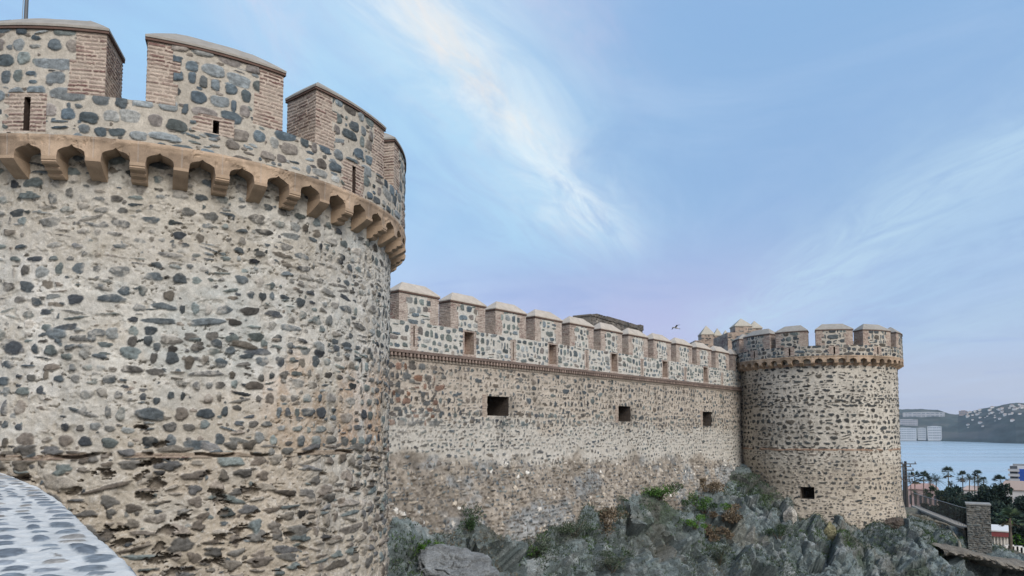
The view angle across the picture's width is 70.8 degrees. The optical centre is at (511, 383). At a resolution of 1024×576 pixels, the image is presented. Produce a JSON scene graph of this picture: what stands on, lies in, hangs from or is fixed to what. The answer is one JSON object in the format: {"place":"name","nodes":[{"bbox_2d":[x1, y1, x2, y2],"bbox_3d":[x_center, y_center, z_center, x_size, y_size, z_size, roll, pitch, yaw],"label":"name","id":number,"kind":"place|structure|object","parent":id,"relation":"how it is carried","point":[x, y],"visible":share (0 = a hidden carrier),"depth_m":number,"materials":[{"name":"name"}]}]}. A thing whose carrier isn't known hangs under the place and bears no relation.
{"place":"outdoors","nodes":[
{"label":"outdoors","id":0,"kind":"place"},
{"bbox_2d":[0,0,1023,413],"label":"sky","id":1,"kind":"structure","parent":0,"point":[659,166],"materials":[{"name":"blue"}]},
{"bbox_2d":[573,314,643,332],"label":"stone keep","id":2,"kind":"structure","parent":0,"point":[595,319],"depth_m":47.85,"materials":[{"name":"grey stone"}]},
{"bbox_2d":[387,464,1023,575],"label":"rocky hillside","id":3,"kind":"structure","parent":0,"point":[510,554],"depth_m":34.14,"materials":[{"name":"grey stone"}]},
{"bbox_2d":[0,18,405,575],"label":"round tower","id":4,"kind":"structure","parent":3,"relation":"on","point":[202,256],"depth_m":11.02,"materials":[{"name":"stone"}]},
{"bbox_2d":[22,0,28,18],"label":"flagpole","id":5,"kind":"object","parent":4,"relation":"on","point":[26,4],"visible":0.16,"depth_m":16.66,"materials":[{"name":"metal"}]},
{"bbox_2d":[389,557,403,572],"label":"shrub","id":6,"kind":"object","parent":3,"relation":"on","point":[398,567],"visible":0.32,"depth_m":21.80,"materials":[{"name":"green plant"}]},
{"bbox_2d":[416,539,444,552],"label":"shrub","id":7,"kind":"object","parent":3,"relation":"on","point":[420,546],"visible":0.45,"depth_m":22.78,"materials":[{"name":"green plant"}]},
{"bbox_2d":[417,544,498,575],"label":"boulder","id":8,"kind":"object","parent":3,"relation":"on","point":[442,560],"visible":0.98,"depth_m":21.85,"materials":[{"name":"grey stone"}]},
{"bbox_2d":[457,518,475,533],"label":"shrub","id":9,"kind":"object","parent":3,"relation":"on","point":[470,526],"visible":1,"depth_m":24.55,"materials":[{"name":"green plant"}]},
{"bbox_2d":[461,502,485,524],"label":"shrub","id":10,"kind":"object","parent":3,"relation":"on","point":[473,515],"visible":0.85,"depth_m":24.95,"materials":[{"name":"green plant"}]},
{"bbox_2d":[523,534,552,558],"bbox_3d":[0.853,6.218,27.333,1.867,1.106,1.578,-2,-4,29],"label":"shrub","id":11,"kind":"object","parent":3,"relation":"on","point":[540,548],"visible":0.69,"depth_m":26.92,"materials":[{"name":"green plant"}]},
{"bbox_2d":[387,282,742,553],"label":"curtain wall","id":12,"kind":"structure","parent":3,"relation":"on","point":[517,423],"depth_m":28.91,"materials":[{"name":"beige stone"}]},
{"bbox_2d":[559,514,594,538],"bbox_3d":[2.583,5.702,28.607,1.741,0.907,2.504,0,-4,0],"label":"shrub","id":13,"kind":"object","parent":3,"relation":"on","point":[572,529],"visible":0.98,"depth_m":28.04,"materials":[{"name":"green plant"}]},
{"bbox_2d":[597,505,628,535],"bbox_3d":[4.079,5.858,30.753,1.495,1.348,2.014,-2,-4,31],"label":"shrub","id":14,"kind":"object","parent":3,"relation":"on","point":[608,511],"visible":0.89,"depth_m":30.30,"materials":[{"name":"brown plant"}]},
{"bbox_2d":[596,550,635,572],"bbox_3d":[3.983,6.854,28.014,1.625,0.922,1.578,-2,-4,23],"label":"shrub","id":15,"kind":"object","parent":3,"relation":"on","point":[608,561],"visible":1,"depth_m":27.75,"materials":[{"name":"green plant"}]},
{"bbox_2d":[616,495,649,513],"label":"shrub","id":16,"kind":"object","parent":3,"relation":"on","point":[623,500],"visible":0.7,"depth_m":32.17,"materials":[{"name":"green plant"}]},
{"bbox_2d":[640,481,682,500],"bbox_3d":[6.744,5.067,34.149,2.476,1.028,2.681,0,-4,0],"label":"shrub","id":17,"kind":"object","parent":3,"relation":"on","point":[656,493],"visible":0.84,"depth_m":33.93,"materials":[{"name":"green plant"}]},
{"bbox_2d":[678,514,708,529],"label":"shrub","id":18,"kind":"object","parent":3,"relation":"on","point":[691,522],"visible":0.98,"depth_m":33.88,"materials":[{"name":"green plant"}]},
{"bbox_2d":[387,466,1018,575],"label":"ground cover","id":19,"kind":"object","parent":3,"relation":"on","point":[927,532],"visible":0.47,"depth_m":34.73,"materials":[{"name":"grey plant"}]},
{"bbox_2d":[680,490,731,513],"bbox_3d":[9.926,6.087,36.868,2.535,1.169,1.779,-2,-4,25],"label":"shrub","id":20,"kind":"object","parent":3,"relation":"on","point":[705,505],"visible":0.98,"depth_m":36.79,"materials":[{"name":"green plant"}]},
{"bbox_2d":[697,478,727,493],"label":"shrub","id":21,"kind":"object","parent":3,"relation":"on","point":[711,484],"visible":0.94,"depth_m":38.45,"materials":[{"name":"brown plant"}]},
{"bbox_2d":[695,545,731,564],"bbox_3d":[9.578,7.949,33.748,1.856,1.020,1.300,-3,-5,41],"label":"shrub","id":22,"kind":"object","parent":3,"relation":"on","point":[722,554],"visible":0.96,"depth_m":33.42,"materials":[{"name":"green plant"}]},
{"bbox_2d":[705,523,735,541],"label":"shrub","id":23,"kind":"object","parent":3,"relation":"on","point":[718,532],"visible":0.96,"depth_m":35.82,"materials":[{"name":"brown plant"}]},
{"bbox_2d":[707,503,743,523],"bbox_3d":[11.123,6.665,36.640,2.156,1.060,1.532,2,-4,-26],"label":"shrub","id":24,"kind":"object","parent":3,"relation":"on","point":[727,515],"visible":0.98,"depth_m":36.59,"materials":[{"name":"brown plant"}]},
{"bbox_2d":[762,523,794,539],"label":"shrub","id":25,"kind":"object","parent":3,"relation":"on","point":[778,532],"visible":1,"depth_m":36.31,"materials":[{"name":"green plant"}]},
{"bbox_2d":[783,506,796,524],"bbox_3d":[14.719,6.964,38.055,0.641,1.006,0.665,4,-5,-45],"label":"boulder","id":26,"kind":"object","parent":3,"relation":"on","point":[790,513],"visible":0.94,"depth_m":37.84,"materials":[{"name":"beige stone"}]},
{"bbox_2d":[731,324,906,531],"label":"round tower","id":27,"kind":"structure","parent":3,"relation":"on","point":[820,427],"depth_m":40.01,"materials":[{"name":"stone"}]},
{"bbox_2d":[824,521,836,540],"bbox_3d":[16.729,7.874,37.858,0.653,1.343,0.632,-3,-5,38],"label":"boulder","id":28,"kind":"object","parent":3,"relation":"on","point":[830,529],"visible":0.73,"depth_m":37.65,"materials":[{"name":"yellow stone"}]},
{"bbox_2d":[883,517,904,528],"bbox_3d":[20.703,7.578,39.092,1.091,0.742,0.825,0,-4,0],"label":"boulder","id":29,"kind":"object","parent":3,"relation":"on","point":[895,522],"visible":0.77,"depth_m":38.82,"materials":[{"name":"stone"}]},
{"bbox_2d":[911,505,966,538],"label":"retaining wall","id":30,"kind":"structure","parent":3,"relation":"on","point":[959,526],"depth_m":46.27,"materials":[{"name":"grey concrete"}]},
{"bbox_2d":[914,493,965,525],"bbox_3d":[29.851,8.687,50.858,0.167,2.024,23.165,-2,-4,22],"label":"metal fence","id":31,"kind":"object","parent":30,"relation":"on","point":[942,513],"visible":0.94,"depth_m":48.09,"materials":[{"name":"black metal"}]},
{"bbox_2d":[932,520,961,547],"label":"path kerb","id":32,"kind":"structure","parent":3,"relation":"on","point":[949,527],"depth_m":41.01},
{"bbox_2d":[931,542,1023,571],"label":"rock ledge","id":33,"kind":"object","parent":3,"relation":"on","point":[982,559],"visible":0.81,"depth_m":36.46,"materials":[{"name":"grey stone"}]},
{"bbox_2d":[965,502,991,553],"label":"stone pillar","id":34,"kind":"structure","parent":3,"relation":"on","point":[978,524],"depth_m":39.30,"materials":[{"name":"grey stone"}]},
{"bbox_2d":[991,524,1008,545],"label":"garden pavilion","id":35,"kind":"structure","parent":3,"relation":"on","point":[1000,535],"depth_m":58.89,"materials":[{"name":"white"}]},
{"bbox_2d":[993,506,1023,549],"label":"palm tree","id":36,"kind":"object","parent":3,"relation":"on","point":[1006,512],"visible":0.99,"depth_m":55.29,"materials":[{"name":"green plant"}]},
{"bbox_2d":[1003,545,1023,552],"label":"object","id":37,"kind":"structure","parent":3,"relation":"on","point":[1020,549],"depth_m":58.16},
{"bbox_2d":[690,326,726,347],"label":"corner turret","id":38,"kind":"object","parent":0,"point":[706,336],"visible":0.12,"depth_m":68.45,"materials":[{"name":"beige stone"}]},
{"bbox_2d":[713,319,762,350],"bbox_3d":[18.661,-1.430,58.199,3.570,7.597,4.050,0,-4,0],"label":"corner turret","id":39,"kind":"object","parent":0,"point":[739,327],"visible":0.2,"depth_m":56.59,"materials":[{"name":"beige stone"}]},
{"bbox_2d":[901,464,910,503],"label":"utility pole","id":40,"kind":"object","parent":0,"point":[903,482],"visible":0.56,"depth_m":73.38,"materials":[{"name":"metal"}]},
{"bbox_2d":[901,461,916,506],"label":"utility pole","id":41,"kind":"object","parent":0,"point":[905,475],"visible":0.97,"depth_m":69.39,"materials":[{"name":"metal"}]},
{"bbox_2d":[899,403,1023,443],"bbox_3d":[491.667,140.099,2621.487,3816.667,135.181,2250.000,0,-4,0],"label":"hills","id":42,"kind":"structure","parent":0,"point":[1004,429],"depth_m":2294.30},
{"bbox_2d":[900,428,916,440],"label":"hotel","id":43,"kind":"structure","parent":42,"relation":"on","point":[908,434],"depth_m":2419.02,"materials":[{"name":"white paint"}]},
{"bbox_2d":[900,419,917,425],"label":"apartment row","id":44,"kind":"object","parent":42,"relation":"on","point":[910,422],"visible":0.73,"depth_m":2564.23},
{"bbox_2d":[917,428,925,439],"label":"hotel","id":45,"kind":"structure","parent":42,"relation":"on","point":[921,432],"depth_m":2413.77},
{"bbox_2d":[903,412,944,416],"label":"apartment row","id":46,"kind":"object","parent":42,"relation":"on","point":[925,414],"visible":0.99,"depth_m":2642.93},
{"bbox_2d":[927,426,941,440],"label":"hotel","id":47,"kind":"structure","parent":42,"relation":"on","point":[934,433],"depth_m":2398.54,"materials":[{"name":"white paint"}]},
{"bbox_2d":[959,410,967,415],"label":"villa","id":48,"kind":"object","parent":42,"relation":"on","point":[962,412],"visible":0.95,"depth_m":2563.71,"materials":[{"name":"white paint"}]},
{"bbox_2d":[900,441,1023,490],"bbox_3d":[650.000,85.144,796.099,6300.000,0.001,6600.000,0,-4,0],"label":"sea","id":49,"kind":"structure","parent":0,"point":[990,461],"depth_m":858.42,"materials":[{"name":"blue liquid"}]},
{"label":"town ground","id":50,"kind":"structure","parent":0,"visible":0},
{"bbox_2d":[907,471,922,505],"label":"palm tree","id":51,"kind":"object","parent":50,"relation":"on","point":[914,482],"visible":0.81,"depth_m":247.60,"materials":[{"name":"green plant"}]},
{"bbox_2d":[910,489,920,505],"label":"palm tree","id":52,"kind":"object","parent":50,"relation":"on","point":[914,491],"visible":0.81,"depth_m":198.33,"materials":[{"name":"green plant"}]},
{"bbox_2d":[908,483,938,506],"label":"seafront house","id":53,"kind":"structure","parent":50,"relation":"on","point":[919,487],"depth_m":261.12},
{"bbox_2d":[916,471,930,502],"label":"palm tree","id":54,"kind":"object","parent":50,"relation":"on","point":[924,473],"visible":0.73,"depth_m":247.85,"materials":[{"name":"green plant"}]},
{"bbox_2d":[920,489,933,502],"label":"palm tree","id":55,"kind":"object","parent":50,"relation":"on","point":[926,494],"visible":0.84,"depth_m":198.34,"materials":[{"name":"green plant"}]},
{"bbox_2d":[921,473,935,501],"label":"palm tree","id":56,"kind":"object","parent":50,"relation":"on","point":[928,479],"visible":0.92,"depth_m":237.78,"materials":[{"name":"green plant"}]},
{"bbox_2d":[929,473,945,506],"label":"palm tree","id":57,"kind":"object","parent":50,"relation":"on","point":[935,478],"visible":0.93,"depth_m":237.93,"materials":[{"name":"green plant"}]},
{"bbox_2d":[921,495,957,508],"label":"tree","id":58,"kind":"object","parent":50,"relation":"on","point":[940,502],"visible":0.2,"depth_m":104.56,"materials":[{"name":"green plant"}]},
{"bbox_2d":[928,485,959,499],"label":"tree","id":59,"kind":"object","parent":50,"relation":"on","point":[938,493],"visible":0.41,"depth_m":212.93,"materials":[{"name":"green plant"}]},
{"bbox_2d":[926,498,966,513],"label":"tree","id":60,"kind":"object","parent":50,"relation":"on","point":[935,509],"visible":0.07,"depth_m":90.48,"materials":[{"name":"green plant"}]},
{"bbox_2d":[941,466,954,483],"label":"palm tree","id":61,"kind":"object","parent":50,"relation":"on","point":[949,469],"visible":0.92,"depth_m":252.67,"materials":[{"name":"green plant"}]},
{"bbox_2d":[937,498,965,524],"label":"tree","id":62,"kind":"object","parent":50,"relation":"on","point":[948,510],"visible":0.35,"depth_m":81.42,"materials":[{"name":"green plant"}]},
{"bbox_2d":[943,490,972,500],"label":"tree","id":63,"kind":"object","parent":50,"relation":"on","point":[959,497],"visible":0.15,"depth_m":208.85,"materials":[{"name":"green plant"}]},
{"bbox_2d":[942,484,974,504],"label":"tree","id":64,"kind":"object","parent":50,"relation":"on","point":[952,492],"visible":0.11,"depth_m":100.13,"materials":[{"name":"green plant"}]},
{"bbox_2d":[954,470,969,492],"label":"palm tree","id":65,"kind":"object","parent":50,"relation":"on","point":[962,479],"visible":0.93,"depth_m":253.07,"materials":[{"name":"green plant"}]},
{"bbox_2d":[965,475,974,491],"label":"palm tree","id":66,"kind":"object","parent":50,"relation":"on","point":[969,477],"visible":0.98,"depth_m":242.66,"materials":[{"name":"green plant"}]},
{"bbox_2d":[963,485,988,496],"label":"seafront house","id":67,"kind":"structure","parent":50,"relation":"on","point":[966,489],"depth_m":267.73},
{"bbox_2d":[973,469,981,483],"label":"palm tree","id":68,"kind":"object","parent":50,"relation":"on","point":[976,471],"visible":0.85,"depth_m":253.92,"materials":[{"name":"green plant"}]},
{"bbox_2d":[971,476,984,487],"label":"palm tree","id":69,"kind":"object","parent":50,"relation":"on","point":[979,481],"visible":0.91,"depth_m":242.74,"materials":[{"name":"green plant"}]},
{"bbox_2d":[977,483,990,489],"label":"tree","id":70,"kind":"object","parent":50,"relation":"on","point":[981,486],"visible":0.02,"depth_m":190.31,"materials":[{"name":"green plant"}]},
{"bbox_2d":[964,485,1007,503],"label":"tree","id":71,"kind":"object","parent":50,"relation":"on","point":[973,499],"visible":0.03,"depth_m":91.48,"materials":[{"name":"green plant"}]},
{"bbox_2d":[975,483,1013,504],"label":"tree","id":72,"kind":"object","parent":50,"relation":"on","point":[998,493],"visible":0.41,"depth_m":76.72,"materials":[{"name":"green plant"}]},
{"bbox_2d":[974,487,1023,513],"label":"tree","id":73,"kind":"object","parent":50,"relation":"on","point":[1018,503],"visible":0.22,"depth_m":79.99,"materials":[{"name":"green plant"}]},
{"bbox_2d":[991,474,1009,485],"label":"palm tree","id":74,"kind":"object","parent":50,"relation":"on","point":[999,476],"visible":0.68,"depth_m":233.02,"materials":[{"name":"green plant"}]},
{"bbox_2d":[989,500,1023,518],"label":"tree","id":75,"kind":"object","parent":50,"relation":"on","point":[995,506],"visible":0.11,"depth_m":71.06,"materials":[{"name":"green plant"}]},
{"bbox_2d":[991,509,1023,531],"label":"tree","id":76,"kind":"object","parent":50,"relation":"on","point":[994,517],"visible":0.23,"depth_m":64.69,"materials":[{"name":"green plant"}]},
{"bbox_2d":[1003,480,1023,502],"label":"seafront house","id":77,"kind":"structure","parent":50,"relation":"on","point":[1017,487],"depth_m":222.21,"materials":[{"name":"beige paint"}]},
{"bbox_2d":[1005,519,1023,546],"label":"tree","id":78,"kind":"object","parent":50,"relation":"on","point":[1018,535],"visible":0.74,"depth_m":62.41,"materials":[{"name":"green plant"}]},
{"bbox_2d":[1008,464,1023,480],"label":"apartment block","id":79,"kind":"structure","parent":50,"relation":"on","point":[1016,472],"depth_m":258.91,"materials":[{"name":"white paint"}]},
{"label":"terrace floor","id":80,"kind":"structure","parent":0,"visible":0},
{"bbox_2d":[0,473,136,575],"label":"terrace parapet","id":81,"kind":"structure","parent":80,"relation":"on","point":[42,533],"depth_m":3.27,"materials":[{"name":"grey stone"}]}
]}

